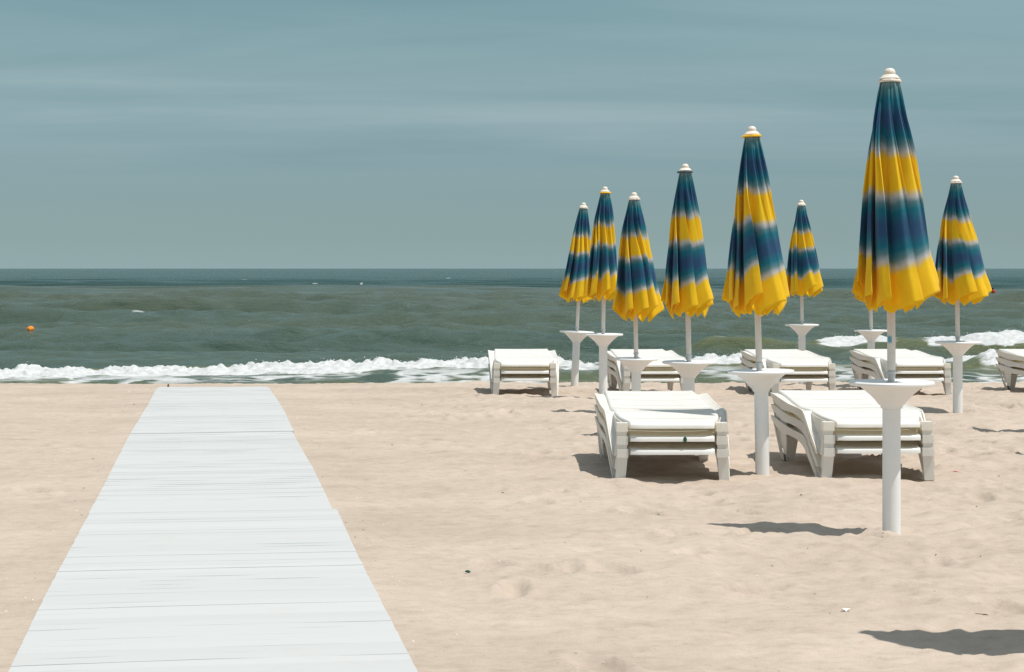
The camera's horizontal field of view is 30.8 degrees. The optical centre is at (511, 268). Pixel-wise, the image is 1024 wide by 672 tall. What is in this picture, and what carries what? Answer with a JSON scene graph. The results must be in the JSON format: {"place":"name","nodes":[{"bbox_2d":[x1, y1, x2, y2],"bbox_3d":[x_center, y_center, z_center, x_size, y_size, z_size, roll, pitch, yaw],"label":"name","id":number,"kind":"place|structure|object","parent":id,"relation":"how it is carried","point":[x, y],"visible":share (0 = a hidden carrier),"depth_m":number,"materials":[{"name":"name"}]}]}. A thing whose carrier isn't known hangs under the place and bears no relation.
{"place":"outdoors","nodes":[
{"label":"outdoors","id":0,"kind":"place"},
{"bbox_2d":[6,391,1013,669],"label":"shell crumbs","id":1,"kind":"object","parent":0,"point":[368,545],"visible":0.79,"depth_m":8.96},
{"bbox_2d":[0,381,1023,671],"bbox_3d":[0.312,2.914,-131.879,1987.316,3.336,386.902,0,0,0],"label":"beach sand","id":2,"kind":"structure","parent":0,"point":[654,563],"depth_m":9.33,"materials":[{"name":"beige sand"}]},
{"bbox_2d":[8,387,417,671],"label":"boardwalk","id":3,"kind":"structure","parent":2,"relation":"on","point":[212,535],"depth_m":8.02,"materials":[{"name":"white paint"}]},
{"bbox_2d":[488,364,558,395],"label":"sun lounger","id":4,"kind":"object","parent":2,"relation":"on","point":[551,382],"visible":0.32,"depth_m":20.32,"materials":[{"name":"white plastic"}]},
{"bbox_2d":[488,357,558,388],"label":"sun lounger","id":5,"kind":"object","parent":4,"relation":"on","point":[524,370],"visible":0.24,"depth_m":20.33,"materials":[{"name":"white plastic"}]},
{"bbox_2d":[488,349,558,381],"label":"sun lounger","id":6,"kind":"object","parent":5,"relation":"on","point":[498,358],"visible":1,"depth_m":20.72,"materials":[{"name":"white plastic"}]},
{"bbox_2d":[560,330,593,385],"bbox_3d":[0.762,1.236,22.400,0.421,0.962,0.421,3,0,0],"label":"umbrella table","id":7,"kind":"object","parent":2,"relation":"on","point":[575,337],"visible":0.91,"depth_m":22.36,"materials":[{"name":"plastic"}]},
{"bbox_2d":[559,203,590,333],"bbox_3d":[0.786,0.179,22.399,0.425,1.954,0.424,3,0,0],"label":"beach umbrella","id":8,"kind":"object","parent":7,"relation":"on","point":[574,284],"visible":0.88,"depth_m":22.30,"materials":[{"name":"multicoloured fabric"}]},
{"bbox_2d":[583,333,622,393],"bbox_3d":[0.963,1.169,19.600,0.421,0.962,0.421,0,0,0],"label":"umbrella table","id":9,"kind":"object","parent":2,"relation":"on","point":[603,341],"visible":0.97,"depth_m":19.56,"materials":[{"name":"plastic"}]},
{"bbox_2d":[587,187,617,333],"bbox_3d":[0.967,0.113,19.611,0.356,1.955,0.393,1,0,0],"label":"beach umbrella","id":10,"kind":"object","parent":9,"relation":"on","point":[602,277],"visible":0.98,"depth_m":19.52,"materials":[{"name":"multicoloured fabric"}]},
{"bbox_2d":[614,357,658,390],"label":"umbrella table","id":11,"kind":"object","parent":2,"relation":"on","point":[635,366],"visible":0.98,"depth_m":17.35,"materials":[{"name":"plastic"}]},
{"bbox_2d":[612,192,663,357],"bbox_3d":[1.180,0.263,17.393,0.492,1.955,0.440,-1,1,0],"label":"beach umbrella","id":12,"kind":"object","parent":11,"relation":"on","point":[637,295],"visible":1,"depth_m":17.30,"materials":[{"name":"multicoloured fabric"}]},
{"bbox_2d":[607,365,682,390],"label":"sun lounger","id":13,"kind":"object","parent":2,"relation":"on","point":[670,379],"visible":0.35,"depth_m":20.35,"materials":[{"name":"white plastic"}]},
{"bbox_2d":[607,358,681,389],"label":"sun lounger","id":14,"kind":"object","parent":13,"relation":"on","point":[656,370],"visible":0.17,"depth_m":20.31,"materials":[{"name":"white plastic"}]},
{"bbox_2d":[607,349,685,382],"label":"sun lounger","id":15,"kind":"object","parent":14,"relation":"on","point":[660,354],"visible":0.61,"depth_m":21.21,"materials":[{"name":"white plastic"}]},
{"bbox_2d":[595,416,729,480],"bbox_3d":[0.981,1.177,12.295,0.788,0.301,1.806,0,0,0],"label":"sun lounger","id":16,"kind":"object","parent":2,"relation":"on","point":[703,450],"visible":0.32,"depth_m":11.44,"materials":[{"name":"white plastic"}]},
{"bbox_2d":[594,404,729,468],"bbox_3d":[0.979,1.093,12.294,0.788,0.293,1.808,0,0,0],"label":"sun lounger","id":17,"kind":"object","parent":16,"relation":"on","point":[672,435],"visible":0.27,"depth_m":11.44,"materials":[{"name":"white plastic"}]},
{"bbox_2d":[594,391,728,455],"bbox_3d":[0.978,1.013,12.295,0.788,0.293,1.806,0,0,0],"label":"sun lounger","id":18,"kind":"object","parent":17,"relation":"on","point":[622,412],"visible":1,"depth_m":11.87,"materials":[{"name":"white plastic"}]},
{"bbox_2d":[662,360,715,392],"bbox_3d":[1.392,1.210,14.600,0.421,0.962,0.421,0,0,0],"label":"umbrella table","id":19,"kind":"object","parent":2,"relation":"on","point":[688,372],"visible":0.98,"depth_m":14.53,"materials":[{"name":"plastic"}]},
{"bbox_2d":[661,164,713,361],"bbox_3d":[1.375,0.154,14.593,0.406,1.954,0.413,-1,0,0],"label":"beach umbrella","id":20,"kind":"object","parent":19,"relation":"in","point":[687,290],"visible":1,"depth_m":14.49,"materials":[{"name":"multicoloured fabric"}]},
{"bbox_2d":[728,368,793,475],"bbox_3d":[1.590,1.127,11.800,0.421,0.962,0.421,-1,0,0],"label":"umbrella table","id":21,"kind":"object","parent":2,"relation":"on","point":[762,382],"visible":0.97,"depth_m":11.76,"materials":[{"name":"plastic"}]},
{"bbox_2d":[722,126,789,370],"bbox_3d":[1.548,0.071,11.790,0.412,1.954,0.430,-2,0,0],"label":"beach umbrella","id":22,"kind":"object","parent":21,"relation":"in","point":[756,281],"visible":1,"depth_m":11.71,"materials":[{"name":"multicoloured fabric"}]},
{"bbox_2d":[740,364,835,395],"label":"sun lounger","id":23,"kind":"object","parent":2,"relation":"on","point":[809,379],"visible":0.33,"depth_m":20.18,"materials":[{"name":"white plastic"}]},
{"bbox_2d":[740,357,835,389],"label":"sun lounger","id":24,"kind":"object","parent":23,"relation":"on","point":[806,370],"visible":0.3,"depth_m":20.29,"materials":[{"name":"white plastic"}]},
{"bbox_2d":[740,349,835,377],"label":"sun lounger","id":25,"kind":"object","parent":24,"relation":"on","point":[775,358],"visible":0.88,"depth_m":20.65,"materials":[{"name":"white plastic"}]},
{"bbox_2d":[785,324,818,383],"bbox_3d":[3.624,1.177,23.200,0.421,0.962,0.421,0,0,0],"label":"umbrella table","id":26,"kind":"object","parent":2,"relation":"on","point":[802,331],"visible":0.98,"depth_m":23.16,"materials":[{"name":"plastic"}]},
{"bbox_2d":[786,200,823,324],"bbox_3d":[3.648,0.120,23.195,0.464,1.955,0.452,0,0,39],"label":"beach umbrella","id":27,"kind":"object","parent":26,"relation":"in","point":[803,275],"visible":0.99,"depth_m":23.09,"materials":[{"name":"multicoloured fabric"}]},
{"bbox_2d":[771,415,934,479],"bbox_3d":[2.245,1.177,12.375,0.788,0.301,1.806,0,0,-2],"label":"sun lounger","id":28,"kind":"object","parent":2,"relation":"on","point":[796,434],"visible":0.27,"depth_m":11.59,"materials":[{"name":"white plastic"}]},
{"bbox_2d":[771,404,934,467],"bbox_3d":[2.246,1.093,12.375,0.788,0.293,1.806,0,0,-2],"label":"sun lounger","id":29,"kind":"object","parent":28,"relation":"on","point":[869,434],"visible":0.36,"depth_m":11.58,"materials":[{"name":"white plastic"}]},
{"bbox_2d":[770,390,933,454],"bbox_3d":[2.241,1.013,12.375,0.788,0.293,1.806,0,0,-2],"label":"sun lounger","id":30,"kind":"object","parent":29,"relation":"on","point":[820,414],"visible":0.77,"depth_m":11.94,"materials":[{"name":"white plastic"}]},
{"bbox_2d":[854,329,886,378],"bbox_3d":[4.430,1.239,22.900,0.421,0.962,0.421,0,0,0],"label":"umbrella table","id":31,"kind":"object","parent":2,"relation":"on","point":[870,336],"visible":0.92,"depth_m":22.83,"materials":[{"name":"plastic"}]},
{"bbox_2d":[855,295,872,329],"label":"beach umbrella","id":32,"kind":"object","parent":31,"relation":"on","point":[859,298],"visible":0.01,"depth_m":22.88,"materials":[{"name":"grey metal"}]},
{"bbox_2d":[848,379,934,534],"bbox_3d":[1.881,1.039,9.200,0.421,0.962,0.421,0,0,0],"label":"umbrella table","id":33,"kind":"object","parent":2,"relation":"on","point":[891,399],"visible":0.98,"depth_m":9.16,"materials":[{"name":"plastic"}]},
{"bbox_2d":[852,68,940,381],"bbox_3d":[1.901,-0.017,9.193,0.410,1.955,0.402,0,0,-23],"label":"beach umbrella","id":34,"kind":"object","parent":33,"relation":"on","point":[896,270],"visible":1,"depth_m":9.10,"materials":[{"name":"multicoloured fabric"}]},
{"bbox_2d":[850,364,951,394],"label":"sun lounger","id":35,"kind":"object","parent":2,"relation":"on","point":[867,372],"visible":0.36,"depth_m":20.49,"materials":[{"name":"white plastic"}]},
{"bbox_2d":[850,357,951,388],"bbox_3d":[4.417,1.180,21.174,0.788,0.293,1.806,0,0,-3],"label":"sun lounger","id":36,"kind":"object","parent":35,"relation":"on","point":[912,369],"visible":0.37,"depth_m":20.48,"materials":[{"name":"white plastic"}]},
{"bbox_2d":[850,349,951,381],"bbox_3d":[4.417,1.100,21.174,0.788,0.293,1.806,0,0,-3],"label":"sun lounger","id":37,"kind":"object","parent":36,"relation":"on","point":[904,358],"visible":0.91,"depth_m":20.76,"materials":[{"name":"white plastic"}]},
{"bbox_2d":[935,341,980,413],"bbox_3d":[4.179,1.164,17.400,0.421,0.962,0.421,0,0,0],"label":"umbrella table","id":38,"kind":"object","parent":2,"relation":"on","point":[957,352],"visible":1,"depth_m":17.36,"materials":[{"name":"plastic"}]},
{"bbox_2d":[933,176,991,344],"bbox_3d":[4.228,0.107,17.408,0.536,1.954,0.554,-1,0,0],"label":"beach umbrella","id":39,"kind":"object","parent":38,"relation":"on","point":[961,272],"visible":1,"depth_m":17.28,"materials":[{"name":"multicoloured fabric"}]},
{"bbox_2d":[996,363,1023,389],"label":"sun lounger","id":40,"kind":"object","parent":2,"relation":"on","point":[1011,379],"visible":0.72,"depth_m":21.48,"materials":[{"name":"white plastic"}]},
{"bbox_2d":[996,356,1023,382],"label":"sun lounger","id":41,"kind":"object","parent":40,"relation":"on","point":[1011,364],"visible":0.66,"depth_m":21.45,"materials":[{"name":"white plastic"}]},
{"bbox_2d":[996,349,1023,367],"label":"sun lounger","id":42,"kind":"object","parent":41,"relation":"on","point":[1012,354],"visible":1,"depth_m":21.57,"materials":[{"name":"white plastic"}]},
{"bbox_2d":[0,269,1023,383],"bbox_3d":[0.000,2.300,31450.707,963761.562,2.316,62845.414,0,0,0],"label":"sea","id":43,"kind":"structure","parent":0,"point":[150,326],"depth_m":65.01,"materials":[{"name":"liquid"}]},
{"bbox_2d":[262,331,1019,364],"bbox_3d":[3.088,1.754,43.620,26.087,0.416,11.683,0,0,0],"label":"surf spray","id":44,"kind":"object","parent":43,"relation":"on","point":[588,362],"visible":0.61,"depth_m":38.54,"materials":[{"name":"white liquid"}]},
{"bbox_2d":[0,0,1023,268],"label":"sky","id":45,"kind":"structure","parent":0,"point":[135,134],"materials":[{"name":"blue"}]},
{"bbox_2d":[35,387,999,652],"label":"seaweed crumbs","id":46,"kind":"object","parent":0,"point":[483,405],"visible":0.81,"depth_m":9.61,"materials":[{"name":"brown plant"}]}
]}

